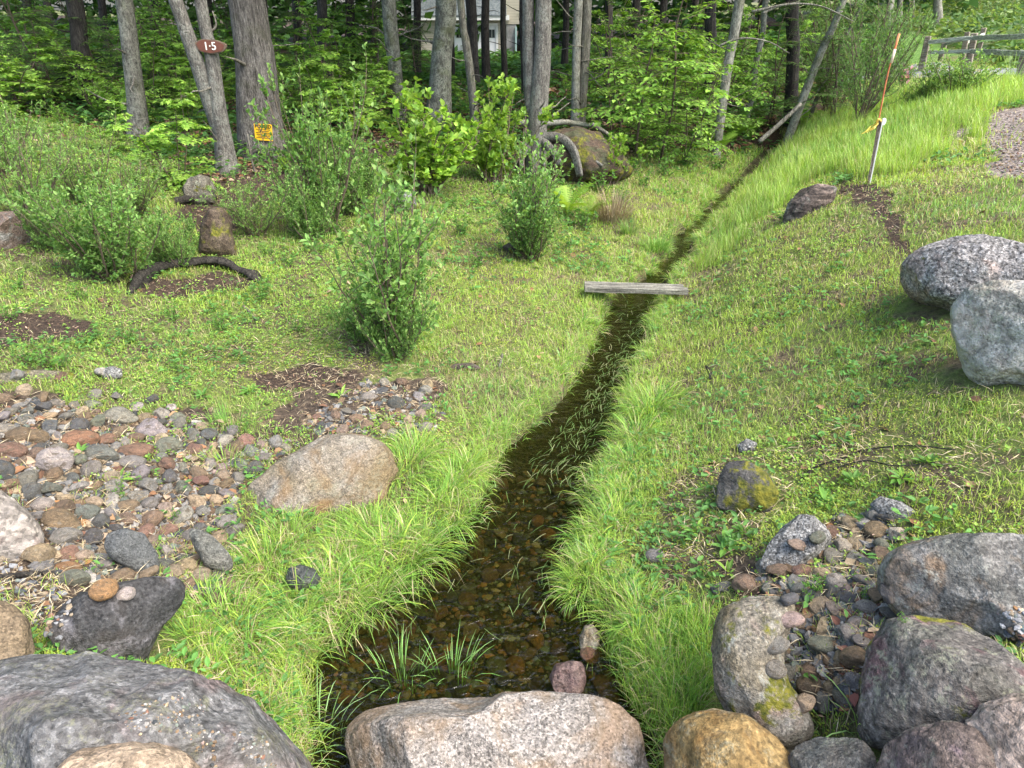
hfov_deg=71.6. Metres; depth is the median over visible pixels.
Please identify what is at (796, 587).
cobble
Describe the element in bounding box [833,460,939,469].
dark twig
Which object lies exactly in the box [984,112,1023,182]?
driveway gravel
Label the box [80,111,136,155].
maple sapling
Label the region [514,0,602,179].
twin trunk tree
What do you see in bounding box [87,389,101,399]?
cobble
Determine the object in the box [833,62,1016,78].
road
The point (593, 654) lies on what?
grass tuft
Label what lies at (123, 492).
leafy herb
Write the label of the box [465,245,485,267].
leafy herb
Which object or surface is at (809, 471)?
dark twig
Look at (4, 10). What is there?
hemlock sapling
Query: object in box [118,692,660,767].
rock grit
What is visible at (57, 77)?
beech sapling
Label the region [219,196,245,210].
leafy herb
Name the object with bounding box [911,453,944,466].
weed rosette
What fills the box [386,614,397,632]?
cobble
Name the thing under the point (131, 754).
boulder
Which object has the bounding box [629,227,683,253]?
grass tuft
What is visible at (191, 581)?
cobble
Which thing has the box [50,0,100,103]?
forest tree
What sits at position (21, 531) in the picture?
boulder
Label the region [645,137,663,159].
leafy herb
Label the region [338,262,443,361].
azalea shrub
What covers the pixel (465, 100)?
undergrowth shrub
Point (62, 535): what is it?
cobble
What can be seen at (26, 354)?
leafy herb
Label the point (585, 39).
forest tree
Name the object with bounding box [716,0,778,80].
beech sapling
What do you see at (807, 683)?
cobble
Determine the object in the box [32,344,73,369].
leafy herb
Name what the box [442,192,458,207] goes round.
leafy herb
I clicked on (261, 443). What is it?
cobble
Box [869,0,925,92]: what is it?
willow shrub
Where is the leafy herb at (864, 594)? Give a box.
[860,584,869,598]
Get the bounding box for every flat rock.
[102,366,122,379]
[104,528,159,575]
[189,529,232,570]
[286,564,320,589]
[450,363,480,370]
[737,439,756,452]
[870,496,915,519]
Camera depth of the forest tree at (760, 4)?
22.05 m
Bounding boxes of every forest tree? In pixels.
[21,0,35,62]
[43,0,58,33]
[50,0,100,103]
[85,0,150,138]
[97,0,113,49]
[150,0,178,66]
[190,0,216,38]
[290,0,305,61]
[317,0,341,88]
[339,0,370,71]
[355,0,426,121]
[370,0,377,58]
[402,0,455,128]
[409,0,426,71]
[448,0,484,136]
[451,16,458,79]
[456,0,484,89]
[477,0,499,78]
[480,0,507,77]
[500,0,523,93]
[552,0,616,126]
[556,0,622,121]
[561,0,573,68]
[592,0,625,92]
[631,0,657,77]
[655,0,674,72]
[683,0,726,111]
[687,0,698,38]
[705,0,763,158]
[738,0,770,119]
[751,0,773,65]
[783,0,799,126]
[783,0,846,143]
[806,0,865,117]
[884,0,894,29]
[896,0,902,24]
[932,0,942,24]
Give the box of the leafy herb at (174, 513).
[171,508,180,517]
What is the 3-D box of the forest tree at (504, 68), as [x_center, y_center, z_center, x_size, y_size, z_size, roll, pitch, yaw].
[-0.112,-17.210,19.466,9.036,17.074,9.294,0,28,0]
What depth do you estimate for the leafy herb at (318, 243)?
7.41 m
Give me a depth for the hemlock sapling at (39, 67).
14.45 m
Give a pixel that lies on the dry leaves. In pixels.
(216, 176)
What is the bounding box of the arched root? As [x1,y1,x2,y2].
[126,256,261,294]
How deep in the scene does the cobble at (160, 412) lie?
4.43 m
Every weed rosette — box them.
[71,442,86,456]
[105,468,134,481]
[193,387,211,398]
[238,383,259,394]
[329,385,351,397]
[679,517,710,536]
[710,527,743,557]
[716,559,734,577]
[732,523,754,538]
[814,485,838,510]
[842,469,865,484]
[887,466,915,484]
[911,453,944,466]
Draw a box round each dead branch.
[212,11,216,31]
[720,37,788,52]
[752,3,852,21]
[762,1,799,13]
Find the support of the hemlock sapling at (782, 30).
on the ground at (538, 446)
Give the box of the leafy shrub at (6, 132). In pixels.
[0,74,47,177]
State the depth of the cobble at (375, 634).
3.46 m
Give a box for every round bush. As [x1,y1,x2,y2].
[894,85,929,102]
[902,61,971,97]
[921,44,1019,91]
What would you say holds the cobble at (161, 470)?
on the ground at (538, 446)
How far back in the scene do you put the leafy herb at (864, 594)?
2.85 m
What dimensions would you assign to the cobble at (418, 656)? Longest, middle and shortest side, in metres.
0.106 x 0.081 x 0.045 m
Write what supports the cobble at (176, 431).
on the ground at (538, 446)
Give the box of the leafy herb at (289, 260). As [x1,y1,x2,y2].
[281,251,295,266]
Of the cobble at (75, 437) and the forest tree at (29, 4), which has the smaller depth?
the cobble at (75, 437)
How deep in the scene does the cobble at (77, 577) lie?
3.07 m
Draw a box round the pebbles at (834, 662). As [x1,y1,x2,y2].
[0,376,897,714]
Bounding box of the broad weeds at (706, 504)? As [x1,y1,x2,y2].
[0,82,1023,753]
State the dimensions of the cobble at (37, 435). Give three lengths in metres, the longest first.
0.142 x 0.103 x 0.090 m
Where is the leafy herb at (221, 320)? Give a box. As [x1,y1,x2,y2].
[208,306,227,330]
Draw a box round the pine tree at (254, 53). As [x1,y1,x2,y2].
[225,0,287,160]
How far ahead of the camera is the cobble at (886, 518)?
3.19 m
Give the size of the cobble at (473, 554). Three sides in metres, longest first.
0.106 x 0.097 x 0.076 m
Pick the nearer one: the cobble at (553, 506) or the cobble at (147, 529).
the cobble at (147, 529)
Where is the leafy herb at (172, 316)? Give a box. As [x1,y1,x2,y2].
[159,299,179,321]
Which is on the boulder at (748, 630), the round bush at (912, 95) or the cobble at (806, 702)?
the cobble at (806, 702)
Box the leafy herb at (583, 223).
[565,206,597,230]
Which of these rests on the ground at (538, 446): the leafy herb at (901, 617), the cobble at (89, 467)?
the cobble at (89, 467)
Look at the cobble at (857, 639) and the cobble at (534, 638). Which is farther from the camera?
the cobble at (534, 638)
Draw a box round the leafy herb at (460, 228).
[452,213,472,235]
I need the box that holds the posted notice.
[254,124,272,140]
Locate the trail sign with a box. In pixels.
[195,39,226,53]
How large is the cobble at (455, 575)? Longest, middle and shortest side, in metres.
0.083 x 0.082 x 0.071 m
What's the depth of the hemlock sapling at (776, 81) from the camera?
14.54 m
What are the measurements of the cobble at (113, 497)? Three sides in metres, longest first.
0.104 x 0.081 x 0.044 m
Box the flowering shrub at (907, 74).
[896,51,923,86]
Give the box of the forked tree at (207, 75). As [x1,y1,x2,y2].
[168,0,239,174]
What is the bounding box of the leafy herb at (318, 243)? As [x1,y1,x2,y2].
[304,228,329,251]
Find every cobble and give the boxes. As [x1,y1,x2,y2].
[0,393,14,401]
[0,411,10,421]
[0,423,15,432]
[0,442,27,456]
[0,457,10,462]
[0,459,15,479]
[1,407,17,415]
[4,426,31,440]
[4,478,19,487]
[10,369,25,380]
[11,401,28,409]
[13,455,31,465]
[15,383,34,395]
[17,413,33,423]
[17,469,38,486]
[20,406,33,413]
[21,482,41,499]
[21,543,56,561]
[26,429,49,443]
[26,447,44,458]
[30,497,55,510]
[30,512,42,520]
[30,561,53,570]
[31,441,47,447]
[34,401,52,411]
[35,446,74,470]
[38,391,48,401]
[40,508,80,527]
[41,482,63,493]
[42,412,57,418]
[42,419,57,431]
[44,467,63,481]
[49,527,82,544]
[50,399,65,406]
[50,443,68,448]
[54,372,68,381]
[54,431,62,438]
[54,499,75,511]
[54,561,82,570]
[56,494,73,499]
[57,411,74,420]
[57,569,90,585]
[59,545,78,559]
[60,429,99,446]
[65,472,79,481]
[66,481,89,491]
[68,401,80,407]
[69,418,89,430]
[74,454,87,464]
[74,503,101,518]
[75,405,89,414]
[75,549,94,560]
[77,411,93,418]
[80,460,101,476]
[82,528,103,544]
[84,400,102,408]
[84,445,119,461]
[85,496,102,506]
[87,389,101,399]
[88,481,102,490]
[88,578,118,601]
[90,414,105,425]
[91,409,101,414]
[91,513,109,527]
[94,367,104,375]
[96,559,115,570]
[98,433,116,443]
[102,470,119,481]
[103,406,138,423]
[103,492,118,506]
[103,508,116,516]
[105,479,125,492]
[107,524,123,530]
[110,441,122,448]
[110,567,135,581]
[111,392,123,399]
[112,426,128,436]
[116,442,154,457]
[116,586,135,600]
[117,499,139,512]
[118,455,146,468]
[119,512,137,524]
[120,438,130,444]
[127,432,145,441]
[127,490,147,499]
[130,402,143,410]
[131,464,150,480]
[134,418,167,437]
[135,477,157,490]
[138,412,150,422]
[138,523,154,537]
[138,565,158,577]
[141,496,158,508]
[141,510,163,525]
[144,394,159,403]
[148,534,160,547]
[150,466,164,476]
[152,407,169,418]
[154,433,167,441]
[154,436,182,452]
[155,452,167,459]
[157,524,178,534]
[158,419,167,424]
[158,457,175,469]
[158,502,174,511]
[159,545,173,556]
[159,558,176,566]
[160,483,172,494]
[161,468,177,482]
[162,563,185,576]
[166,403,176,412]
[166,538,179,544]
[169,412,186,418]
[169,429,182,434]
[171,505,193,522]
[172,416,186,428]
[175,480,191,492]
[175,553,190,560]
[177,558,197,570]
[178,462,188,471]
[180,528,193,541]
[183,576,198,588]
[186,428,199,440]
[186,443,202,454]
[187,494,205,506]
[189,456,199,461]
[189,466,206,476]
[191,553,201,563]
[192,475,208,485]
[192,567,211,582]
[193,522,207,531]
[195,422,209,429]
[195,438,205,445]
[195,505,209,515]
[197,485,218,495]
[200,428,218,440]
[204,457,216,467]
[205,442,217,451]
[205,591,225,604]
[207,451,215,457]
[209,494,224,504]
[211,530,227,546]
[212,569,224,576]
[215,462,226,470]
[215,469,230,479]
[215,504,235,514]
[216,514,235,529]
[217,434,233,445]
[217,488,234,497]
[220,478,233,487]
[221,448,235,459]
[221,578,236,597]
[225,425,239,435]
[225,523,244,537]
[228,439,243,452]
[231,472,245,481]
[235,458,247,470]
[237,433,255,445]
[244,444,259,456]
[245,460,262,473]
[255,440,264,448]
[258,453,271,461]
[268,435,282,448]
[279,443,291,451]
[311,413,322,418]
[312,684,332,704]
[315,421,325,429]
[330,409,340,418]
[330,633,348,647]
[335,424,348,433]
[337,689,355,704]
[340,407,351,413]
[348,414,363,422]
[350,624,366,635]
[354,637,372,650]
[359,392,377,400]
[359,419,373,429]
[365,622,384,638]
[371,672,389,688]
[373,636,390,657]
[377,387,387,393]
[379,377,390,386]
[379,648,398,665]
[380,421,390,429]
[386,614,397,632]
[387,396,404,408]
[387,428,397,435]
[391,605,404,619]
[395,378,407,385]
[396,655,415,670]
[403,414,412,422]
[403,620,416,637]
[408,583,424,597]
[409,648,427,660]
[411,664,428,679]
[412,607,428,617]
[413,391,424,399]
[414,409,425,418]
[418,403,431,409]
[419,385,432,393]
[420,422,432,431]
[421,379,432,387]
[423,578,435,591]
[424,654,445,668]
[427,666,446,685]
[429,628,446,643]
[432,549,447,562]
[433,605,447,621]
[434,413,446,421]
[434,577,450,590]
[445,590,460,602]
[448,569,461,581]
[448,678,468,698]
[455,541,467,553]
[457,527,470,540]
[458,591,475,605]
[460,582,476,593]
[463,622,479,636]
[467,549,481,563]
[472,536,483,550]
[480,568,498,583]
[484,536,499,545]
[485,655,505,674]
[493,529,505,538]
[494,671,510,685]
[496,478,508,491]
[497,563,514,574]
[503,641,516,656]
[506,655,524,674]
[509,598,523,609]
[512,533,525,544]
[516,475,529,488]
[518,581,534,592]
[519,647,537,660]
[521,591,533,605]
[526,630,543,649]
[530,601,546,613]
[530,677,546,690]
[531,515,543,526]
[531,572,542,580]
[533,478,546,486]
[540,528,555,541]
[541,549,555,561]
[542,615,553,628]
[543,503,558,509]
[547,571,560,584]
[549,556,560,565]
[549,641,565,656]
[552,487,563,495]
[561,606,575,619]
[566,496,579,505]
[580,646,599,664]
[591,674,611,696]
[600,688,619,702]
[645,548,664,562]
[714,581,730,591]
[732,573,760,595]
[755,558,767,576]
[761,581,772,593]
[765,563,787,575]
[765,659,787,678]
[767,636,789,653]
[780,592,798,606]
[781,611,804,627]
[784,644,791,661]
[784,663,795,680]
[787,538,805,550]
[787,574,805,583]
[791,564,811,576]
[791,581,808,593]
[793,612,806,629]
[796,674,821,695]
[796,693,815,713]
[800,661,819,677]
[802,589,822,601]
[807,635,835,653]
[809,530,825,543]
[809,596,828,613]
[812,567,830,580]
[815,691,829,714]
[816,616,827,635]
[821,681,832,693]
[823,547,842,565]
[823,585,839,598]
[825,573,847,587]
[826,524,841,538]
[826,601,842,615]
[832,538,852,552]
[832,689,852,708]
[836,591,855,604]
[838,623,857,640]
[838,646,865,668]
[841,516,858,531]
[842,671,860,688]
[846,549,862,559]
[846,615,868,627]
[847,532,864,549]
[851,634,870,646]
[852,574,872,585]
[854,599,877,614]
[864,507,876,520]
[864,521,887,538]
[866,564,879,576]
[867,587,882,603]
[870,546,889,561]
[873,538,889,548]
[875,513,894,523]
[877,583,894,604]
[879,606,896,618]
[888,527,907,540]
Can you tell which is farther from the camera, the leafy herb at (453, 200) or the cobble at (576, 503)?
the leafy herb at (453, 200)
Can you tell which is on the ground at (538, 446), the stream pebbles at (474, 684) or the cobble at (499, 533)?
the stream pebbles at (474, 684)
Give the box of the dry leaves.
[0,60,1023,706]
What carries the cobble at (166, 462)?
on the ground at (538, 446)
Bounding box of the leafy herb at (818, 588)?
[801,573,825,601]
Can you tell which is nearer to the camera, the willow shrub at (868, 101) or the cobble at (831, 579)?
the cobble at (831, 579)
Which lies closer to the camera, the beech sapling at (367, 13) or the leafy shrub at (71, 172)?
the leafy shrub at (71, 172)
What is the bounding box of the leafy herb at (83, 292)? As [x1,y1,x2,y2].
[66,283,89,299]
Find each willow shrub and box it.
[799,0,872,73]
[805,0,890,111]
[832,0,936,122]
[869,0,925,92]
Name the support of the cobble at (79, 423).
on the ground at (538, 446)
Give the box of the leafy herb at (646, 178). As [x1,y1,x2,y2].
[636,167,652,185]
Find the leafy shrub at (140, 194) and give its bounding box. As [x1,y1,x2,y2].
[55,134,188,213]
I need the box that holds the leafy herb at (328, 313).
[319,305,338,319]
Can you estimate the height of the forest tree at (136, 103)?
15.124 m
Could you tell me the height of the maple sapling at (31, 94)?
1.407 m
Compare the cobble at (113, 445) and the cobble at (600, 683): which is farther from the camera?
the cobble at (113, 445)
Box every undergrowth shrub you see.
[40,94,69,125]
[70,63,124,112]
[292,68,328,99]
[412,84,426,112]
[456,92,469,114]
[477,87,485,105]
[560,73,571,91]
[603,73,628,97]
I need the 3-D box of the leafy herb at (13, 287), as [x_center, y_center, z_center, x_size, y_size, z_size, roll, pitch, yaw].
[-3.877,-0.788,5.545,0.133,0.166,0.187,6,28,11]
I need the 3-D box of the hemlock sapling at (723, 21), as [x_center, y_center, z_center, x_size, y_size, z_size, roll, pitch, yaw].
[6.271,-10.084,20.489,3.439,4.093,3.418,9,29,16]
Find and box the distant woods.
[0,0,977,51]
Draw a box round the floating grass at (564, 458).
[375,300,650,639]
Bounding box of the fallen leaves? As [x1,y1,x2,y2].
[831,605,878,711]
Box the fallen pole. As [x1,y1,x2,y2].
[758,102,801,143]
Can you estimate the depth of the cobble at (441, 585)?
3.76 m
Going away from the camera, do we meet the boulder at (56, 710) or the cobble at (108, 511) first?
the boulder at (56, 710)
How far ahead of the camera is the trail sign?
9.01 m
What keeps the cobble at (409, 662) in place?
on the ground at (538, 446)
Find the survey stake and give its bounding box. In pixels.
[862,34,899,183]
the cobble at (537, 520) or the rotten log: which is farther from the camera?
the rotten log
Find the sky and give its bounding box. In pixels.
[0,0,757,19]
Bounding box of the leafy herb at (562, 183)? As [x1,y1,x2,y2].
[551,180,580,200]
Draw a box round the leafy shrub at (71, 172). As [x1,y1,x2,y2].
[11,103,116,205]
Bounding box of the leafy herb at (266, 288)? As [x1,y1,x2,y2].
[248,275,271,299]
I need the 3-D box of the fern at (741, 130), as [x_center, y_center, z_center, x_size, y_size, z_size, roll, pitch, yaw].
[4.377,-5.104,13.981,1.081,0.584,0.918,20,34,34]
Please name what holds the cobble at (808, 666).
on the ground at (538, 446)
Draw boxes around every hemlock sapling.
[0,0,93,99]
[0,0,100,84]
[0,2,64,66]
[33,0,156,96]
[47,0,120,72]
[142,0,224,76]
[183,0,302,71]
[268,0,341,74]
[333,0,420,76]
[379,0,432,76]
[594,0,666,86]
[695,0,774,82]
[728,0,820,126]
[762,1,851,81]
[767,0,886,115]
[848,0,910,64]
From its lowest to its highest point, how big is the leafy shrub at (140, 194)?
0.847 m
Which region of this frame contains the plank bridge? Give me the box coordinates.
[584,281,688,294]
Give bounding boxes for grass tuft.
[193,444,260,472]
[198,400,261,432]
[272,661,375,753]
[279,674,331,723]
[350,623,450,701]
[402,624,502,685]
[452,448,483,466]
[568,628,608,671]
[579,185,651,224]
[614,217,643,235]
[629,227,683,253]
[812,701,857,736]
[821,671,881,751]
[1002,50,1023,78]
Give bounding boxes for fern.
[550,182,593,212]
[570,195,616,217]
[704,128,736,148]
[715,111,765,139]
[744,119,767,136]
[788,107,816,122]
[808,110,825,118]
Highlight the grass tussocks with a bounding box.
[152,372,699,689]
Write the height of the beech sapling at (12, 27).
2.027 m
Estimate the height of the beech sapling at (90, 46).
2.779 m
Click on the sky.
(86, 1)
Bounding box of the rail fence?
[918,28,1023,76]
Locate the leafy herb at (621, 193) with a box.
[611,186,629,201]
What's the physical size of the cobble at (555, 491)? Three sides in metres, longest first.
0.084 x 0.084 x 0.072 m
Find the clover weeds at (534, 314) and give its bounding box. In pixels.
[0,98,1023,761]
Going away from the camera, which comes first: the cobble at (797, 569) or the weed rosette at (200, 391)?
the cobble at (797, 569)
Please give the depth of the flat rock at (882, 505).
3.20 m
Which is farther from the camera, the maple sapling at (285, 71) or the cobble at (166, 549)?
the maple sapling at (285, 71)
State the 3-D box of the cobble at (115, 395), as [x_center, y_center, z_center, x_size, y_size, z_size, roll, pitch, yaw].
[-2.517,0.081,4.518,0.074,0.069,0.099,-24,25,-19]
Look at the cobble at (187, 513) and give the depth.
3.68 m
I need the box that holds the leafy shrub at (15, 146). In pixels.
[0,118,87,212]
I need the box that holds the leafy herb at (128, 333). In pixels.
[119,322,138,342]
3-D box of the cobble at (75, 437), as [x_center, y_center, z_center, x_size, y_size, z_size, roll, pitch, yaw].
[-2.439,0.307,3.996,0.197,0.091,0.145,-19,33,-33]
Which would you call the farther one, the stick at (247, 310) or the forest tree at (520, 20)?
the forest tree at (520, 20)
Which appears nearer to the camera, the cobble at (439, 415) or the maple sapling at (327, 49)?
the cobble at (439, 415)
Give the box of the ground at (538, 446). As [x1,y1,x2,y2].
[0,0,1023,767]
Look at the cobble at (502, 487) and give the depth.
4.46 m
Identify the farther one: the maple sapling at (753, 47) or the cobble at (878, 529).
the maple sapling at (753, 47)
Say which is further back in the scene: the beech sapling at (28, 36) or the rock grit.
the beech sapling at (28, 36)
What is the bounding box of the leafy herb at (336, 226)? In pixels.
[324,214,344,235]
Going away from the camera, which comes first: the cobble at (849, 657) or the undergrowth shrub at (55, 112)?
the cobble at (849, 657)
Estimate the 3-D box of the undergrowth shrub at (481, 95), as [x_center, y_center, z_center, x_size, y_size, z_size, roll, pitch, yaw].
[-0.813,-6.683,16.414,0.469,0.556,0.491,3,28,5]
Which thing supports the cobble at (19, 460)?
on the pebbles at (834, 662)
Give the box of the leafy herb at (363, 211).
[360,202,376,223]
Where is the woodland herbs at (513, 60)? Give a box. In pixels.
[0,20,911,175]
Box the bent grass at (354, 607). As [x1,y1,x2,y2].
[280,570,468,667]
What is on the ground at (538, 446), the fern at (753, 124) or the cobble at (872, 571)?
the fern at (753, 124)
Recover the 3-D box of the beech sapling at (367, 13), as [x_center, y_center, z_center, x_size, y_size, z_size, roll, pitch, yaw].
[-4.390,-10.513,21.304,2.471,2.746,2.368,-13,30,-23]
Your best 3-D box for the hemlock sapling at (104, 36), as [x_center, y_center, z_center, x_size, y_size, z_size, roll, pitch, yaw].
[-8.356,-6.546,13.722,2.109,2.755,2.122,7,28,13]
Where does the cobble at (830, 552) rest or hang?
on the ground at (538, 446)
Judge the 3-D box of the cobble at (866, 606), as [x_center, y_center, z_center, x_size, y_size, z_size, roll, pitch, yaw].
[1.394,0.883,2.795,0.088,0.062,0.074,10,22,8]
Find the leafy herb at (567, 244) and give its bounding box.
[555,234,573,250]
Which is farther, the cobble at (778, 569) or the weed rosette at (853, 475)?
the weed rosette at (853, 475)
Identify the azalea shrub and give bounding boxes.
[0,109,41,155]
[0,165,177,282]
[0,183,83,252]
[126,203,196,269]
[238,42,391,230]
[262,153,344,241]
[299,119,449,356]
[309,118,396,216]
[327,277,376,343]
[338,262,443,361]
[477,110,573,262]
[494,199,563,260]
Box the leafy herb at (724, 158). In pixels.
[706,151,729,169]
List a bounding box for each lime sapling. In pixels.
[276,151,290,173]
[345,76,490,195]
[439,72,559,183]
[603,132,647,184]
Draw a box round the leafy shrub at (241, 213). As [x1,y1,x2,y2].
[190,160,298,236]
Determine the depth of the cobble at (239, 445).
4.25 m
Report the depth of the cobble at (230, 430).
4.39 m
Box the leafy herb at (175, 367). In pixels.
[164,359,183,372]
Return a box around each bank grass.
[243,165,759,767]
[588,590,720,740]
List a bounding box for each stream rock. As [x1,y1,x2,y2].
[549,661,585,693]
[579,624,599,650]
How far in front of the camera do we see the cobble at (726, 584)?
3.26 m
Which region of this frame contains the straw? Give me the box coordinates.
[0,109,1023,758]
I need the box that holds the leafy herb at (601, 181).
[578,169,616,193]
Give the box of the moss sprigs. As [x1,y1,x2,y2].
[0,154,1023,753]
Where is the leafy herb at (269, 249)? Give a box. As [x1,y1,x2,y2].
[258,242,274,255]
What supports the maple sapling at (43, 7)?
on the ground at (538, 446)
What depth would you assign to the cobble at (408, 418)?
4.68 m
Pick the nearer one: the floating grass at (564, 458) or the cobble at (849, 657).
the cobble at (849, 657)
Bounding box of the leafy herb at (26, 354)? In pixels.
[10,343,48,364]
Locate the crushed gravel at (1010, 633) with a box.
[0,555,1023,661]
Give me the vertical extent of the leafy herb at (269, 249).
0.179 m
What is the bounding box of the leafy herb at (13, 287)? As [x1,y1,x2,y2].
[3,271,23,290]
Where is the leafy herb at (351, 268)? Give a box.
[345,260,358,277]
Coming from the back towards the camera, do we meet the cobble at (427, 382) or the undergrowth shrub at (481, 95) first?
the undergrowth shrub at (481, 95)
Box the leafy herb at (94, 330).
[78,322,99,341]
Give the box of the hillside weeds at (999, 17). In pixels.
[840,0,1023,67]
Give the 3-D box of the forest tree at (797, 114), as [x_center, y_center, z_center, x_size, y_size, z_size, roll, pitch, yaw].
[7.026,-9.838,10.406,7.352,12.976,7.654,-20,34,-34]
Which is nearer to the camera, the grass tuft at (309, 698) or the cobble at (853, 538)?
the grass tuft at (309, 698)
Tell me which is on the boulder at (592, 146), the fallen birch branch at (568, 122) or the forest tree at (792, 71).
the fallen birch branch at (568, 122)
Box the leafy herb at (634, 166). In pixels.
[630,154,644,174]
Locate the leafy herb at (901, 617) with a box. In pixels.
[897,611,907,622]
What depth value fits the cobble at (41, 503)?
3.45 m
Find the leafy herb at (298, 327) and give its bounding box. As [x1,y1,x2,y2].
[287,315,307,331]
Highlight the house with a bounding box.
[411,0,518,54]
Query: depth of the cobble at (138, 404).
4.46 m
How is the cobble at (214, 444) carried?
on the ground at (538, 446)
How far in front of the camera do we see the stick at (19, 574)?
3.05 m
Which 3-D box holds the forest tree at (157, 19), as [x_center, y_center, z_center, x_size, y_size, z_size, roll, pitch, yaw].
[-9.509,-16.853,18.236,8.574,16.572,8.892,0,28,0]
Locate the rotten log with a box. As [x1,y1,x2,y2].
[174,194,216,204]
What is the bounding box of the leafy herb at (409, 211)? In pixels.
[394,190,417,213]
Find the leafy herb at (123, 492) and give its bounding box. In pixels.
[112,478,124,497]
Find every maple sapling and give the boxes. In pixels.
[0,0,66,62]
[0,36,57,116]
[0,55,45,91]
[0,92,20,121]
[34,25,115,72]
[36,30,124,102]
[80,73,159,122]
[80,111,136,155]
[105,79,224,194]
[113,35,179,95]
[146,57,188,109]
[151,78,208,130]
[155,25,235,117]
[209,0,291,77]
[224,72,235,101]
[228,27,310,95]
[276,64,313,113]
[278,29,368,121]
[292,18,371,94]
[298,45,395,146]
[319,50,394,129]
[349,44,402,115]
[392,93,419,126]
[451,72,476,106]
[608,11,713,121]
[650,8,747,110]
[676,18,728,89]
[716,28,776,103]
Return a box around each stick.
[0,570,54,580]
[243,305,256,320]
[247,134,255,171]
[498,353,502,367]
[705,365,711,379]
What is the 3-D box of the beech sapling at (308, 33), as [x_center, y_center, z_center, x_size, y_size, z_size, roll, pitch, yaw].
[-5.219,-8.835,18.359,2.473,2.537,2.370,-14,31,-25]
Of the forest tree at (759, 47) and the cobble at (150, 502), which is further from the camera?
the forest tree at (759, 47)
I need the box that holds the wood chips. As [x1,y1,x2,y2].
[0,107,1022,737]
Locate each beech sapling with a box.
[0,7,103,108]
[0,11,65,70]
[0,31,57,103]
[45,31,106,97]
[89,0,179,71]
[90,8,143,78]
[93,0,227,87]
[96,0,202,99]
[113,30,180,116]
[139,1,222,81]
[193,19,235,95]
[270,29,322,116]
[276,0,383,105]
[276,1,358,89]
[287,0,382,74]
[332,0,414,72]
[348,8,418,97]
[552,14,677,131]
[555,0,752,161]
[569,10,644,97]
[571,0,637,85]
[593,0,675,101]
[607,66,660,149]
[628,66,703,154]
[633,0,728,80]
[643,41,744,170]
[647,6,757,143]
[672,0,783,139]
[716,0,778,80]
[748,8,820,98]
[764,19,815,94]
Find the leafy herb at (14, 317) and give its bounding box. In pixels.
[0,305,18,320]
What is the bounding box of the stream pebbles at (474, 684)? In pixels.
[324,468,616,701]
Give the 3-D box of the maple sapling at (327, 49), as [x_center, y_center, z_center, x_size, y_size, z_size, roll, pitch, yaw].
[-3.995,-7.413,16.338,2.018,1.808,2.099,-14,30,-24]
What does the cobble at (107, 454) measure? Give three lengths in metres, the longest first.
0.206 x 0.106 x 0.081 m
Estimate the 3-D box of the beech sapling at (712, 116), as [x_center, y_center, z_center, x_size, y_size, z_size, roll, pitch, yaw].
[3.741,-5.735,13.332,1.893,2.395,1.975,13,30,23]
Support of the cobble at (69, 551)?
on the ground at (538, 446)
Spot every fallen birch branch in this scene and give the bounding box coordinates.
[515,119,594,128]
[591,122,614,139]
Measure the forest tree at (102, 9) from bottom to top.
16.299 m
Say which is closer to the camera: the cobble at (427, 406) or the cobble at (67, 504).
the cobble at (67, 504)
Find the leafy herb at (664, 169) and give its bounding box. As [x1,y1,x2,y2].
[653,153,679,175]
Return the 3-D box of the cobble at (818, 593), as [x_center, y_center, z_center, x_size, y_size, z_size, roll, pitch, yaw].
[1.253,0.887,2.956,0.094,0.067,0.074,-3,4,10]
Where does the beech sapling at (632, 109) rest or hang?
on the ground at (538, 446)
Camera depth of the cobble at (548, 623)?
3.53 m
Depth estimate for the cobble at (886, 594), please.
2.61 m
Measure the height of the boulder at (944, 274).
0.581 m
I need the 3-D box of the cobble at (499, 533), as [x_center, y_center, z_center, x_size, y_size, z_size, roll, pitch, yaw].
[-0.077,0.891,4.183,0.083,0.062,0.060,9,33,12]
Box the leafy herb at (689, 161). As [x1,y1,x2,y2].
[678,146,701,165]
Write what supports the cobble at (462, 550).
on the stream pebbles at (474, 684)
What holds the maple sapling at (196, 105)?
on the ground at (538, 446)
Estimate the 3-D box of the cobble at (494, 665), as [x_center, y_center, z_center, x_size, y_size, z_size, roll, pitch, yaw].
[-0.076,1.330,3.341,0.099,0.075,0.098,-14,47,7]
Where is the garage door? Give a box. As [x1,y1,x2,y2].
[454,26,495,53]
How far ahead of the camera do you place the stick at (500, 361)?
5.60 m
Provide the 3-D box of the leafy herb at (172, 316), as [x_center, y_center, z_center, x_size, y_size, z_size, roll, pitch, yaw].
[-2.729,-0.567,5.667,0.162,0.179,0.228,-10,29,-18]
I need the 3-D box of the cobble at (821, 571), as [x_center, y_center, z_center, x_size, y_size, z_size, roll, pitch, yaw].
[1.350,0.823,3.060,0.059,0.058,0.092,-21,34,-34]
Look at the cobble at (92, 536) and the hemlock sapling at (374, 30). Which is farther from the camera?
the hemlock sapling at (374, 30)
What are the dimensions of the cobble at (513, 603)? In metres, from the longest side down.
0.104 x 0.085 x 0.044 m
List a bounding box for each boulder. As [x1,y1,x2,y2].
[0,210,40,249]
[0,369,80,384]
[0,490,44,560]
[0,600,34,659]
[0,650,312,767]
[47,576,184,662]
[57,741,200,767]
[182,174,215,204]
[198,207,236,256]
[247,433,397,516]
[345,691,649,767]
[397,192,415,209]
[502,243,517,254]
[512,126,632,184]
[663,708,790,767]
[711,596,813,752]
[715,460,778,512]
[760,514,831,570]
[783,184,837,223]
[788,737,876,767]
[857,615,1023,750]
[875,720,995,767]
[876,532,1023,642]
[900,234,1023,310]
[950,280,1023,385]
[965,693,1023,767]
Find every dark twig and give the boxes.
[800,445,955,478]
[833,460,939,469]

